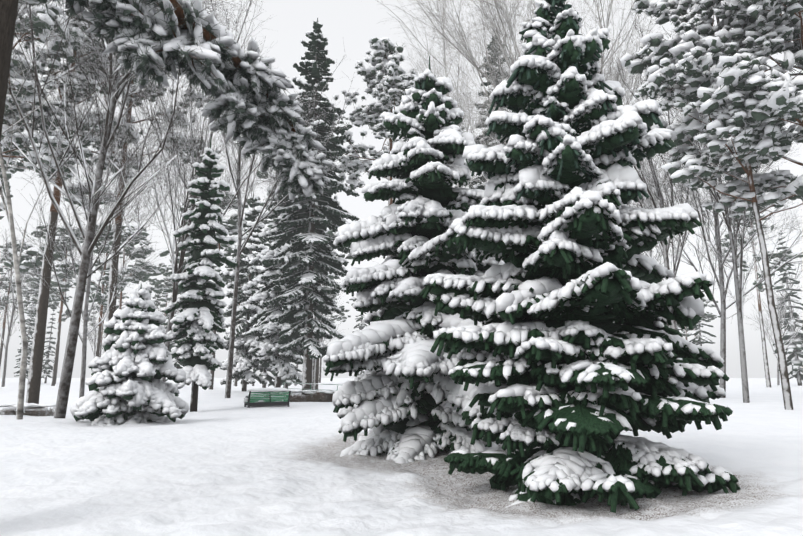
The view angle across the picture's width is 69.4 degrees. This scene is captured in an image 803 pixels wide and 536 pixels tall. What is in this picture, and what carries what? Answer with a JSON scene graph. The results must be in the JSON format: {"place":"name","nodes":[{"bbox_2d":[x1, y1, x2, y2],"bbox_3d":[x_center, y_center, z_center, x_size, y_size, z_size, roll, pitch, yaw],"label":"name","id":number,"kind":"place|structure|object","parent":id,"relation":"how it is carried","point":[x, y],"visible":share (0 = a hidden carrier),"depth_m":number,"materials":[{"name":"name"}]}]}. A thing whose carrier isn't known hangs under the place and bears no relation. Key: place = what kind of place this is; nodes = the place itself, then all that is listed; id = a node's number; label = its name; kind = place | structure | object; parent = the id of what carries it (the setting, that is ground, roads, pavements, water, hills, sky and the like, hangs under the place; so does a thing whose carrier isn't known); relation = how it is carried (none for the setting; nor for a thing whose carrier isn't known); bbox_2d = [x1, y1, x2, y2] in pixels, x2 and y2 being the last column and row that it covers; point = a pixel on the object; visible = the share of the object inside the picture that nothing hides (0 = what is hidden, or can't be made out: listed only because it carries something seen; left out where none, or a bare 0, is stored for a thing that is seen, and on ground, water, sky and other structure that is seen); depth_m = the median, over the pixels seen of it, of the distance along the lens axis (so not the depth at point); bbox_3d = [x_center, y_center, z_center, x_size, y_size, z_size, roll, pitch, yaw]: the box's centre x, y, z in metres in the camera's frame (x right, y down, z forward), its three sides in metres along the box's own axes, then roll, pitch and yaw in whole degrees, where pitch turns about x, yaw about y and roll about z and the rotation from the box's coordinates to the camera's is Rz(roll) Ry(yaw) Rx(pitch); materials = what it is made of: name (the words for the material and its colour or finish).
{"place":"outdoors","nodes":[
{"label":"outdoors","id":0,"kind":"place"},
{"bbox_2d":[0,378,802,535],"bbox_3d":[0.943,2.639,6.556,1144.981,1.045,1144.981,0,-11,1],"label":"snow ground","id":1,"kind":"structure","parent":0,"point":[217,463],"depth_m":8.38,"materials":[{"name":"white snow"}]},
{"bbox_2d":[0,227,30,326],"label":"bare tree","id":2,"kind":"object","parent":1,"relation":"on","point":[1,258],"visible":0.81,"depth_m":71.75,"materials":[{"name":"grey plant"}]},
{"bbox_2d":[0,239,32,365],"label":"pine tree","id":3,"kind":"object","parent":1,"relation":"on","point":[10,257],"visible":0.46,"depth_m":103.97,"materials":[{"name":"grey plant"}]},
{"bbox_2d":[0,229,38,386],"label":"bare tree","id":4,"kind":"object","parent":1,"relation":"on","point":[11,321],"visible":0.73,"depth_m":82.64,"materials":[{"name":"grey plant"}]},
{"bbox_2d":[14,300,35,378],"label":"spruce tree","id":5,"kind":"object","parent":1,"relation":"on","point":[30,336],"visible":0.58,"depth_m":117.95,"materials":[{"name":"grey plant"}]},
{"bbox_2d":[16,311,34,374],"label":"spruce tree","id":6,"kind":"object","parent":1,"relation":"on","point":[29,344],"visible":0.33,"depth_m":128.41,"materials":[{"name":"grey plant"}]},
{"bbox_2d":[0,403,55,416],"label":"park bench","id":7,"kind":"object","parent":1,"relation":"on","point":[37,407],"visible":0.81,"depth_m":20.49,"materials":[{"name":"white"}]},
{"bbox_2d":[0,165,62,271],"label":"pine tree","id":8,"kind":"object","parent":1,"relation":"on","point":[33,253],"visible":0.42,"depth_m":70.02,"materials":[{"name":"grey plant"}]},
{"bbox_2d":[18,281,58,326],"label":"pine tree","id":9,"kind":"object","parent":1,"relation":"on","point":[26,311],"visible":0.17,"depth_m":134.35,"materials":[{"name":"grey plant"}]},
{"bbox_2d":[21,223,72,384],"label":"pine tree","id":10,"kind":"object","parent":1,"relation":"on","point":[51,297],"visible":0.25,"depth_m":104.91,"materials":[{"name":"grey plant"}]},
{"bbox_2d":[41,307,56,382],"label":"spruce tree","id":11,"kind":"object","parent":1,"relation":"on","point":[47,367],"visible":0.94,"depth_m":129.36,"materials":[{"name":"grey plant"}]},
{"bbox_2d":[0,3,99,419],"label":"birch tree","id":12,"kind":"object","parent":1,"relation":"on","point":[23,361],"visible":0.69,"depth_m":18.15,"materials":[{"name":"grey plant"}]},
{"bbox_2d":[0,0,110,177],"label":"pine tree","id":13,"kind":"object","parent":1,"relation":"on","point":[56,15],"visible":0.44,"depth_m":26.39,"materials":[{"name":"grey plant"}]},
{"bbox_2d":[49,269,83,383],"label":"pine tree","id":14,"kind":"object","parent":1,"relation":"on","point":[70,276],"visible":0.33,"depth_m":129.95,"materials":[{"name":"grey plant"}]},
{"bbox_2d":[40,222,97,385],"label":"pine tree","id":15,"kind":"object","parent":1,"relation":"on","point":[54,283],"visible":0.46,"depth_m":95.75,"materials":[{"name":"grey plant"}]},
{"bbox_2d":[0,3,184,408],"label":"pine tree","id":16,"kind":"object","parent":1,"relation":"on","point":[34,379],"visible":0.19,"depth_m":30.72,"materials":[{"name":"grey plant"}]},
{"bbox_2d":[81,302,103,356],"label":"bare tree","id":17,"kind":"object","parent":1,"relation":"on","point":[95,334],"visible":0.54,"depth_m":132.06,"materials":[{"name":"grey plant"}]},
{"bbox_2d":[14,47,185,397],"bbox_3d":[-13.622,-2.752,27.748,6.222,18.958,9.878,2,-11,-12],"label":"bare tree","id":18,"kind":"object","parent":1,"relation":"on","point":[85,315],"visible":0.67,"depth_m":25.22,"materials":[{"name":"grey plant"}]},
{"bbox_2d":[58,222,153,376],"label":"pine tree","id":19,"kind":"object","parent":1,"relation":"on","point":[107,269],"visible":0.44,"depth_m":74.77,"materials":[{"name":"grey plant"}]},
{"bbox_2d":[83,284,128,357],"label":"pine tree","id":20,"kind":"object","parent":1,"relation":"on","point":[105,306],"visible":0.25,"depth_m":139.87,"materials":[{"name":"grey plant"}]},
{"bbox_2d":[85,225,161,308],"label":"pine tree","id":21,"kind":"object","parent":1,"relation":"on","point":[137,277],"visible":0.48,"depth_m":86.20,"materials":[{"name":"grey plant"}]},
{"bbox_2d":[70,284,189,425],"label":"spruce tree","id":22,"kind":"object","parent":1,"relation":"on","point":[132,366],"visible":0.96,"depth_m":16.82,"materials":[{"name":"grey plant"}]},
{"bbox_2d":[42,7,219,352],"bbox_3d":[-17.727,-5.890,36.132,10.789,28.593,8.967,-3,-11,17],"label":"pine tree","id":23,"kind":"object","parent":1,"relation":"on","point":[110,313],"visible":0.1,"depth_m":35.73,"materials":[{"name":"grey plant"}]},
{"bbox_2d":[2,0,263,417],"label":"bare tree","id":24,"kind":"object","parent":1,"relation":"on","point":[113,80],"visible":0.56,"depth_m":19.70,"materials":[{"name":"grey plant"}]},
{"bbox_2d":[148,262,181,317],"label":"pine tree","id":25,"kind":"object","parent":1,"relation":"on","point":[156,283],"visible":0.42,"depth_m":123.34,"materials":[{"name":"grey plant"}]},
{"bbox_2d":[0,0,332,200],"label":"snowy pine branch","id":26,"kind":"object","parent":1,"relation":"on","point":[194,42],"visible":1,"depth_m":8.43,"materials":[{"name":"white snow"}]},
{"bbox_2d":[156,280,178,333],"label":"bare tree","id":27,"kind":"object","parent":1,"relation":"on","point":[177,310],"visible":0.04,"depth_m":91.07,"materials":[{"name":"grey plant"}]},
{"bbox_2d":[160,241,191,380],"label":"spruce tree","id":28,"kind":"object","parent":1,"relation":"on","point":[173,346],"visible":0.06,"depth_m":67.34,"materials":[{"name":"grey plant"}]},
{"bbox_2d":[159,239,213,384],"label":"pine tree","id":29,"kind":"object","parent":1,"relation":"on","point":[162,269],"visible":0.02,"depth_m":103.04,"materials":[{"name":"grey plant"}]},
{"bbox_2d":[163,139,237,411],"bbox_3d":[-9.089,0.011,26.047,3.002,12.550,3.235,-3,-11,13],"label":"spruce tree","id":30,"kind":"object","parent":1,"relation":"on","point":[198,320],"visible":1,"depth_m":25.63,"materials":[{"name":"grey plant"}]},
{"bbox_2d":[159,190,252,389],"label":"pine tree","id":31,"kind":"object","parent":1,"relation":"on","point":[230,225],"visible":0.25,"depth_m":65.59,"materials":[{"name":"grey plant"}]},
{"bbox_2d":[107,0,316,381],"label":"bare tree","id":32,"kind":"object","parent":1,"relation":"on","point":[176,268],"visible":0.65,"depth_m":31.31,"materials":[{"name":"grey plant"}]},
{"bbox_2d":[223,255,260,385],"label":"pine tree","id":33,"kind":"object","parent":1,"relation":"on","point":[236,350],"visible":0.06,"depth_m":93.58,"materials":[{"name":"grey plant"}]},
{"bbox_2d":[218,193,273,390],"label":"spruce tree","id":34,"kind":"object","parent":1,"relation":"on","point":[243,363],"visible":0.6,"depth_m":51.74,"materials":[{"name":"grey plant"}]},
{"bbox_2d":[252,240,279,387],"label":"spruce tree","id":35,"kind":"object","parent":1,"relation":"on","point":[266,376],"visible":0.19,"depth_m":61.16,"materials":[{"name":"grey plant"}]},
{"bbox_2d":[243,388,290,407],"bbox_3d":[-6.347,6.194,27.281,2.203,1.124,0.912,6,-12,-31],"label":"park bench","id":36,"kind":"object","parent":1,"relation":"on","point":[272,399],"visible":0.96,"depth_m":27.06,"materials":[{"name":"green paint"}]},
{"bbox_2d":[176,0,370,397],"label":"bare tree","id":37,"kind":"object","parent":1,"relation":"on","point":[233,314],"visible":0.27,"depth_m":36.90,"materials":[{"name":"grey plant"}]},
{"bbox_2d":[241,172,306,387],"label":"spruce tree","id":38,"kind":"object","parent":1,"relation":"on","point":[270,355],"visible":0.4,"depth_m":45.22,"materials":[{"name":"grey plant"}]},
{"bbox_2d":[215,169,332,338],"bbox_3d":[-13.880,0.524,63.119,13.900,26.070,8.838,0,-11,1],"label":"pine tree","id":39,"kind":"object","parent":1,"relation":"on","point":[228,250],"visible":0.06,"depth_m":62.90,"materials":[{"name":"grey plant"}]},
{"bbox_2d":[267,337,302,387],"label":"spruce tree","id":40,"kind":"object","parent":1,"relation":"on","point":[285,378],"visible":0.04,"depth_m":64.58,"materials":[{"name":"grey plant"}]},
{"bbox_2d":[254,389,335,401],"bbox_3d":[-5.122,6.915,31.309,6.397,0.786,1.875,0,-11,1],"label":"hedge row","id":41,"kind":"object","parent":1,"relation":"on","point":[319,395],"visible":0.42,"depth_m":31.00,"materials":[{"name":"white"}]},
{"bbox_2d":[262,18,358,394],"bbox_3d":[-6.153,-5.330,41.546,7.027,28.250,7.119,0,-11,1],"label":"spruce tree","id":42,"kind":"object","parent":1,"relation":"on","point":[310,248],"visible":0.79,"depth_m":40.77,"materials":[{"name":"grey plant"}]},
{"bbox_2d":[283,382,343,395],"bbox_3d":[-3.177,8.494,40.095,3.551,1.231,10.131,-8,-14,38],"label":"park railing","id":43,"kind":"object","parent":1,"relation":"on","point":[337,384],"visible":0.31,"depth_m":37.73,"materials":[{"name":"grey paint"}]},
{"bbox_2d":[276,187,353,388],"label":"pine tree","id":44,"kind":"object","parent":1,"relation":"on","point":[332,276],"visible":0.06,"depth_m":66.13,"materials":[{"name":"grey plant"}]},
{"bbox_2d":[313,279,345,341],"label":"bare tree","id":45,"kind":"object","parent":1,"relation":"on","point":[331,315],"visible":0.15,"depth_m":88.64,"materials":[{"name":"grey plant"}]},
{"bbox_2d":[312,195,350,388],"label":"pine tree","id":46,"kind":"object","parent":1,"relation":"on","point":[332,235],"visible":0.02,"depth_m":66.49,"materials":[{"name":"grey plant"}]},
{"bbox_2d":[318,285,350,382],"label":"pine tree","id":47,"kind":"object","parent":1,"relation":"on","point":[336,317],"visible":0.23,"depth_m":123.76,"materials":[{"name":"grey plant"}]},
{"bbox_2d":[346,297,365,329],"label":"pine tree","id":48,"kind":"object","parent":1,"relation":"on","point":[353,298],"visible":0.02,"depth_m":143.58,"materials":[{"name":"grey plant"}]},
{"bbox_2d":[352,310,366,375],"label":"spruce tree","id":49,"kind":"object","parent":1,"relation":"on","point":[361,325],"visible":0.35,"depth_m":139.85,"materials":[{"name":"grey plant"}]},
{"bbox_2d":[329,37,418,257],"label":"pine tree","id":50,"kind":"object","parent":1,"relation":"on","point":[384,52],"visible":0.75,"depth_m":46.03,"materials":[{"name":"grey plant"}]},
{"bbox_2d":[322,56,504,463],"bbox_3d":[0.650,-0.047,12.752,4.573,9.574,5.841,0,-11,1],"label":"spruce tree","id":51,"kind":"object","parent":1,"relation":"on","point":[404,398],"visible":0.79,"depth_m":11.59,"materials":[{"name":"grey plant"}]},
{"bbox_2d":[355,0,506,188],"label":"birch tree","id":52,"kind":"object","parent":1,"relation":"on","point":[434,68],"visible":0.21,"depth_m":48.66,"materials":[{"name":"grey plant"}]},
{"bbox_2d":[394,115,479,202],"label":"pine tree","id":53,"kind":"object","parent":1,"relation":"on","point":[471,178],"depth_m":57.75,"materials":[{"name":"grey plant"}]},
{"bbox_2d":[468,31,510,262],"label":"spruce tree","id":54,"kind":"object","parent":1,"relation":"on","point":[481,185],"visible":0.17,"depth_m":53.19,"materials":[{"name":"grey plant"}]},
{"bbox_2d":[377,0,635,187],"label":"birch tree","id":55,"kind":"object","parent":1,"relation":"on","point":[471,58],"visible":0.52,"depth_m":36.32,"materials":[{"name":"grey plant"}]},
{"bbox_2d":[420,0,740,512],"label":"spruce tree","id":56,"kind":"object","parent":1,"relation":"on","point":[574,372],"visible":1,"depth_m":7.76,"materials":[{"name":"green plant"}]},
{"bbox_2d":[599,43,676,264],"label":"bare tree","id":57,"kind":"object","parent":1,"relation":"on","point":[657,257],"visible":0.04,"depth_m":49.17,"materials":[{"name":"grey plant"}]},
{"bbox_2d":[573,0,705,207],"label":"birch tree","id":58,"kind":"object","parent":1,"relation":"on","point":[617,77],"visible":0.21,"depth_m":43.22,"materials":[{"name":"grey plant"}]},
{"bbox_2d":[588,15,707,329],"bbox_3d":[14.152,-4.819,34.110,9.832,25.535,10.835,-4,-11,22],"label":"bare tree","id":59,"kind":"object","parent":1,"relation":"on","point":[656,180],"visible":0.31,"depth_m":32.99,"materials":[{"name":"grey plant"}]},
{"bbox_2d":[676,276,717,340],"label":"pine tree","id":60,"kind":"object","parent":1,"relation":"on","point":[706,299],"visible":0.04,"depth_m":132.07,"materials":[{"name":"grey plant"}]},
{"bbox_2d":[677,291,719,334],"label":"pine tree","id":61,"kind":"object","parent":1,"relation":"on","point":[710,316],"visible":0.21,"depth_m":143.72,"materials":[{"name":"grey plant"}]},
{"bbox_2d":[685,298,715,345],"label":"spruce tree","id":62,"kind":"object","parent":1,"relation":"on","point":[695,340],"visible":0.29,"depth_m":91.50,"materials":[{"name":"grey plant"}]},
{"bbox_2d":[641,11,777,402],"bbox_3d":[20.633,-4.924,38.647,9.356,27.272,14.079,-6,-12,30],"label":"bare tree","id":63,"kind":"object","parent":1,"relation":"on","point":[739,282],"visible":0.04,"depth_m":36.03,"materials":[{"name":"grey plant"}]},
{"bbox_2d":[620,0,802,409],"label":"pine tree","id":64,"kind":"object","parent":1,"relation":"on","point":[666,74],"visible":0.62,"depth_m":27.15,"materials":[{"name":"grey plant"}]},
{"bbox_2d":[634,29,802,397],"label":"bare tree","id":65,"kind":"object","parent":1,"relation":"on","point":[724,307],"visible":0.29,"depth_m":39.30,"materials":[{"name":"grey plant"}]},
{"bbox_2d":[658,0,802,197],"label":"pine tree","id":66,"kind":"object","parent":1,"relation":"on","point":[769,101],"visible":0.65,"depth_m":26.53,"materials":[{"name":"grey plant"}]},
{"bbox_2d":[715,193,802,386],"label":"pine tree","id":67,"kind":"object","parent":1,"relation":"on","point":[783,268],"visible":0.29,"depth_m":82.77,"materials":[{"name":"grey plant"}]},
{"bbox_2d":[743,250,802,384],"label":"bare tree","id":68,"kind":"object","parent":1,"relation":"on","point":[783,304],"visible":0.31,"depth_m":105.49,"materials":[{"name":"grey plant"}]},
{"bbox_2d":[746,267,802,359],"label":"bare tree","id":69,"kind":"object","parent":1,"relation":"on","point":[780,316],"visible":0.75,"depth_m":90.78,"materials":[{"name":"grey plant"}]},
{"bbox_2d":[773,230,802,385],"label":"spruce tree","id":70,"kind":"object","parent":1,"relation":"on","point":[793,350],"visible":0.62,"depth_m":100.30,"materials":[{"name":"grey plant"}]},
{"bbox_2d":[0,0,802,377],"label":"sky","id":71,"kind":"structure","parent":0,"point":[353,22],"materials":[{"name":"white"}]}
]}

